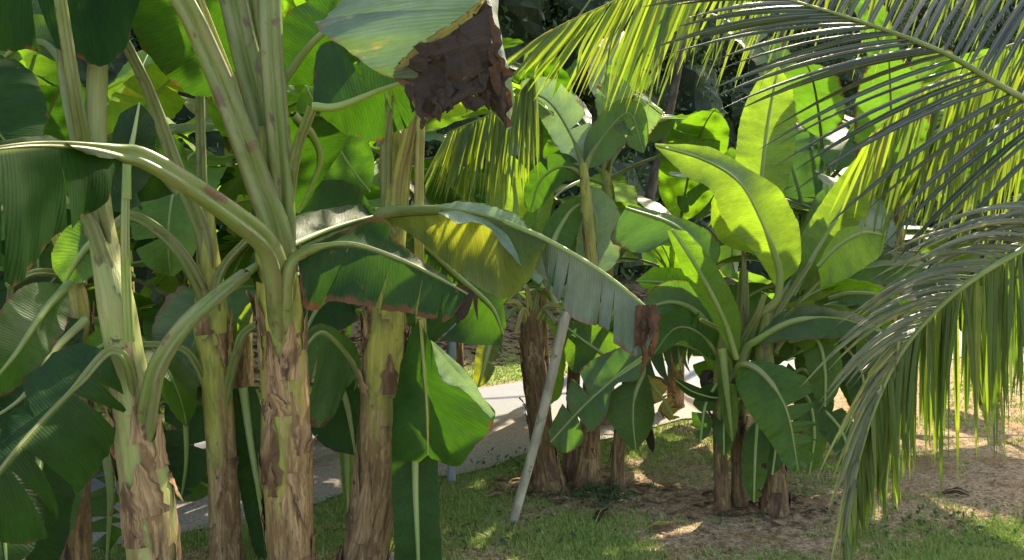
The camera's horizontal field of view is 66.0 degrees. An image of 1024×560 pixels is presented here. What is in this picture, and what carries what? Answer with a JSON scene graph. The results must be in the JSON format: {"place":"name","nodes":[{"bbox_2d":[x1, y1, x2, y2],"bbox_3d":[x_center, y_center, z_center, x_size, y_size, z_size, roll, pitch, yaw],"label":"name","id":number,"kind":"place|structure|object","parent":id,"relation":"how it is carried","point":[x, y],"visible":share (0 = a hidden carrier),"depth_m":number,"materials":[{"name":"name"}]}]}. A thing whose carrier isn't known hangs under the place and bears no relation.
{"place":"outdoors","nodes":[
{"label":"outdoors","id":0,"kind":"place"},
{"bbox_2d":[91,327,961,549],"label":"road","id":1,"kind":"structure","parent":0,"point":[507,433],"depth_m":6.14,"materials":[{"name":"grey asphalt"}]},
{"bbox_2d":[0,72,234,550],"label":"banana plant","id":2,"kind":"object","parent":1,"relation":"on","point":[179,392],"visible":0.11,"depth_m":3.93,"materials":[{"name":"green plant"}]},
{"bbox_2d":[87,168,244,445],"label":"banana plant","id":3,"kind":"object","parent":1,"relation":"on","point":[231,189],"visible":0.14,"depth_m":5.55,"materials":[{"name":"green plant"}]},
{"bbox_2d":[119,99,412,465],"bbox_3d":[-1.362,0.090,5.521,2.531,2.497,2.503,-2,3,-36],"label":"banana plant","id":4,"kind":"object","parent":1,"relation":"on","point":[178,302],"visible":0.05,"depth_m":4.36,"materials":[{"name":"green plant"}]},
{"bbox_2d":[406,56,575,403],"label":"banana plant","id":5,"kind":"object","parent":1,"relation":"on","point":[429,197],"visible":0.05,"depth_m":6.21,"materials":[{"name":"green plant"}]},
{"bbox_2d":[458,4,735,424],"bbox_3d":[0.848,-0.518,6.768,2.554,3.582,2.340,2,4,38],"label":"banana plant","id":6,"kind":"object","parent":1,"relation":"on","point":[616,191],"visible":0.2,"depth_m":6.63,"materials":[{"name":"green plant"}]},
{"bbox_2d":[91,228,1023,559],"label":"ground","id":7,"kind":"structure","parent":0,"point":[983,474],"depth_m":4.98,"materials":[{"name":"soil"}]},
{"bbox_2d":[19,54,85,90],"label":"banana plant","id":8,"kind":"object","parent":7,"relation":"on","point":[40,65],"depth_m":7.36,"materials":[{"name":"green plant"}]},
{"bbox_2d":[0,55,121,559],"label":"banana plant","id":9,"kind":"object","parent":7,"relation":"on","point":[41,323],"visible":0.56,"depth_m":3.24,"materials":[{"name":"green plant"}]},
{"bbox_2d":[0,79,133,283],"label":"banana plant","id":10,"kind":"object","parent":7,"relation":"on","point":[44,260],"visible":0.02,"depth_m":5.17,"materials":[{"name":"green plant"}]},
{"bbox_2d":[0,63,247,474],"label":"banana plant","id":11,"kind":"object","parent":7,"relation":"on","point":[172,102],"visible":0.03,"depth_m":5.01,"materials":[{"name":"green plant"}]},
{"bbox_2d":[44,50,219,297],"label":"banana plant","id":12,"kind":"object","parent":7,"relation":"on","point":[165,283],"visible":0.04,"depth_m":7.24,"materials":[{"name":"green plant"}]},
{"bbox_2d":[32,0,266,559],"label":"banana plant","id":13,"kind":"object","parent":7,"relation":"on","point":[225,423],"visible":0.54,"depth_m":3.84,"materials":[{"name":"green plant"}]},
{"bbox_2d":[0,0,375,559],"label":"banana plant","id":14,"kind":"object","parent":7,"relation":"on","point":[71,438],"visible":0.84,"depth_m":2.91,"materials":[{"name":"green plant"}]},
{"bbox_2d":[107,92,402,388],"bbox_3d":[-2.097,-0.594,5.838,2.785,3.818,2.801,0,3,0],"label":"banana plant","id":15,"kind":"object","parent":7,"relation":"on","point":[169,214],"visible":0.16,"depth_m":4.66,"materials":[{"name":"green plant"}]},
{"bbox_2d":[0,0,513,559],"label":"banana plant","id":16,"kind":"object","parent":7,"relation":"on","point":[430,58],"visible":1,"depth_m":3.11,"materials":[{"name":"green plant"}]},
{"bbox_2d":[140,117,378,386],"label":"banana plant","id":17,"kind":"object","parent":7,"relation":"on","point":[247,354],"visible":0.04,"depth_m":8.13,"materials":[{"name":"green plant"}]},
{"bbox_2d":[169,0,491,346],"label":"banana plant","id":18,"kind":"object","parent":7,"relation":"on","point":[241,260],"visible":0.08,"depth_m":5.62,"materials":[{"name":"green plant"}]},
{"bbox_2d":[387,552,393,559],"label":"stone","id":19,"kind":"object","parent":7,"relation":"on","point":[392,557],"visible":0.23,"depth_m":3.92,"materials":[{"name":"grey stone"}]},
{"bbox_2d":[242,38,553,339],"bbox_3d":[-0.959,-0.527,6.306,2.468,3.647,2.762,0,3,0],"label":"banana plant","id":20,"kind":"object","parent":7,"relation":"on","point":[459,109],"visible":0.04,"depth_m":5.84,"materials":[{"name":"green plant"}]},
{"bbox_2d":[95,275,735,415],"bbox_3d":[0.668,0.445,12.887,21.149,1.072,3.454,-2,4,-39],"label":"bank brush","id":21,"kind":"object","parent":7,"relation":"on","point":[496,363],"visible":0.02,"depth_m":10.94,"materials":[{"name":"green plant"}]},
{"bbox_2d":[447,323,455,482],"bbox_3d":[-0.400,0.524,5.250,0.062,1.655,0.137,0,3,0],"label":"pipe post","id":22,"kind":"object","parent":7,"relation":"on","point":[451,472],"visible":0.12,"depth_m":5.23,"materials":[{"name":"grey metal"}]},
{"bbox_2d":[295,61,659,559],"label":"banana plant","id":23,"kind":"object","parent":7,"relation":"on","point":[407,415],"visible":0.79,"depth_m":3.75,"materials":[{"name":"green plant"}]},
{"bbox_2d":[0,0,1023,311],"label":"forest","id":24,"kind":"object","parent":7,"relation":"on","point":[526,22],"visible":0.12,"depth_m":17.74,"materials":[{"name":"green plant"}]},
{"bbox_2d":[474,154,581,493],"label":"banana plant","id":25,"kind":"object","parent":7,"relation":"on","point":[561,225],"visible":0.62,"depth_m":4.99,"materials":[{"name":"green plant"}]},
{"bbox_2d":[376,32,685,370],"bbox_3d":[0.369,-0.544,7.130,2.891,3.597,2.491,0,3,0],"label":"banana plant","id":26,"kind":"object","parent":7,"relation":"on","point":[664,255],"visible":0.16,"depth_m":6.98,"materials":[{"name":"green plant"}]},
{"bbox_2d":[509,311,570,523],"bbox_3d":[0.173,0.795,4.675,0.066,1.195,0.576,2,4,38],"label":"leaning pole","id":27,"kind":"object","parent":7,"relation":"on","point":[554,362],"visible":0.95,"depth_m":4.66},
{"bbox_2d":[92,348,1023,559],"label":"grass","id":28,"kind":"structure","parent":7,"relation":"on","point":[601,544],"depth_m":4.39,"materials":[{"name":"green plant"}]},
{"bbox_2d":[499,76,650,490],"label":"banana plant","id":29,"kind":"object","parent":7,"relation":"on","point":[600,362],"visible":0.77,"depth_m":5.07,"materials":[{"name":"green plant"}]},
{"bbox_2d":[562,187,620,481],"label":"banana plant","id":30,"kind":"object","parent":7,"relation":"on","point":[606,214],"visible":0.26,"depth_m":5.28,"materials":[{"name":"green plant"}]},
{"bbox_2d":[324,466,870,532],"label":"dry leaf strips","id":31,"kind":"object","parent":7,"relation":"on","point":[672,498],"visible":0.36,"depth_m":4.86,"materials":[{"name":"brown plant"}]},
{"bbox_2d":[593,508,607,522],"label":"fallen leaf","id":32,"kind":"object","parent":7,"relation":"on","point":[599,513],"visible":1,"depth_m":4.51,"materials":[{"name":"green plant"}]},
{"bbox_2d":[645,521,675,529],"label":"fallen leaf","id":33,"kind":"object","parent":7,"relation":"on","point":[650,524],"visible":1,"depth_m":4.36,"materials":[{"name":"green plant"}]},
{"bbox_2d":[645,29,687,200],"bbox_3d":[1.685,-3.726,11.725,4.003,6.342,3.575,0,3,0],"label":"forest tree","id":34,"kind":"object","parent":7,"relation":"on","point":[652,184],"visible":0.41,"depth_m":12.36,"materials":[{"name":"plant"}]},
{"bbox_2d":[606,315,730,494],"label":"banana plant","id":35,"kind":"object","parent":7,"relation":"on","point":[630,412],"visible":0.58,"depth_m":4.82,"materials":[{"name":"green plant"}]},
{"bbox_2d":[556,108,795,407],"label":"banana plant","id":36,"kind":"object","parent":7,"relation":"on","point":[708,124],"visible":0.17,"depth_m":7.22,"materials":[{"name":"green plant"}]},
{"bbox_2d":[611,205,740,512],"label":"banana plant","id":37,"kind":"object","parent":7,"relation":"on","point":[690,293],"visible":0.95,"depth_m":4.67,"materials":[{"name":"green plant"}]},
{"bbox_2d":[424,0,1023,559],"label":"coconut palm","id":38,"kind":"object","parent":7,"relation":"on","point":[990,294],"visible":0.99,"depth_m":2.95,"materials":[{"name":"green plant"}]},
{"bbox_2d":[444,447,1023,559],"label":"weeds","id":39,"kind":"object","parent":7,"relation":"on","point":[584,494],"visible":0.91,"depth_m":4.67,"materials":[{"name":"green plant"}]},
{"bbox_2d":[655,67,890,506],"bbox_3d":[1.535,-0.029,4.795,1.608,2.796,1.205,-1,3,-14],"label":"banana plant","id":40,"kind":"object","parent":7,"relation":"on","point":[752,211],"visible":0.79,"depth_m":4.50,"materials":[{"name":"green plant"}]},
{"bbox_2d":[776,13,784,45],"bbox_3d":[4.258,-4.736,12.124,7.571,5.555,6.474,0,3,0],"label":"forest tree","id":41,"kind":"object","parent":7,"relation":"on","point":[782,35],"visible":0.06,"depth_m":14.22,"materials":[{"name":"green plant"}]},
{"bbox_2d":[669,118,941,433],"bbox_3d":[2.449,-0.139,6.581,2.443,2.849,2.159,-2,4,-41],"label":"banana plant","id":42,"kind":"object","parent":7,"relation":"on","point":[801,176],"visible":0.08,"depth_m":6.57,"materials":[{"name":"green plant"}]},
{"bbox_2d":[677,157,943,518],"bbox_3d":[1.829,0.271,4.856,1.333,2.199,1.034,2,4,38],"label":"banana plant","id":43,"kind":"object","parent":7,"relation":"on","point":[838,256],"visible":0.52,"depth_m":4.61,"materials":[{"name":"green plant"}]},
{"bbox_2d":[677,13,1023,294],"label":"banana plant","id":44,"kind":"object","parent":7,"relation":"on","point":[806,95],"visible":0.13,"depth_m":6.38,"materials":[{"name":"green plant"}]},
{"bbox_2d":[694,60,1023,332],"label":"banana plant","id":45,"kind":"object","parent":7,"relation":"on","point":[860,137],"visible":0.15,"depth_m":5.74,"materials":[{"name":"green plant"}]},
{"bbox_2d":[792,0,1023,350],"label":"forest","id":46,"kind":"object","parent":7,"relation":"on","point":[831,155],"visible":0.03,"depth_m":6.76,"materials":[{"name":"green plant"}]},
{"bbox_2d":[942,487,970,495],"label":"fallen leaf","id":47,"kind":"object","parent":7,"relation":"on","point":[958,490],"visible":1,"depth_m":4.94,"materials":[{"name":"plant"}]},
{"bbox_2d":[904,80,1023,404],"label":"banana plant","id":48,"kind":"object","parent":7,"relation":"on","point":[912,231],"visible":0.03,"depth_m":7.77,"materials":[{"name":"green plant"}]}
]}

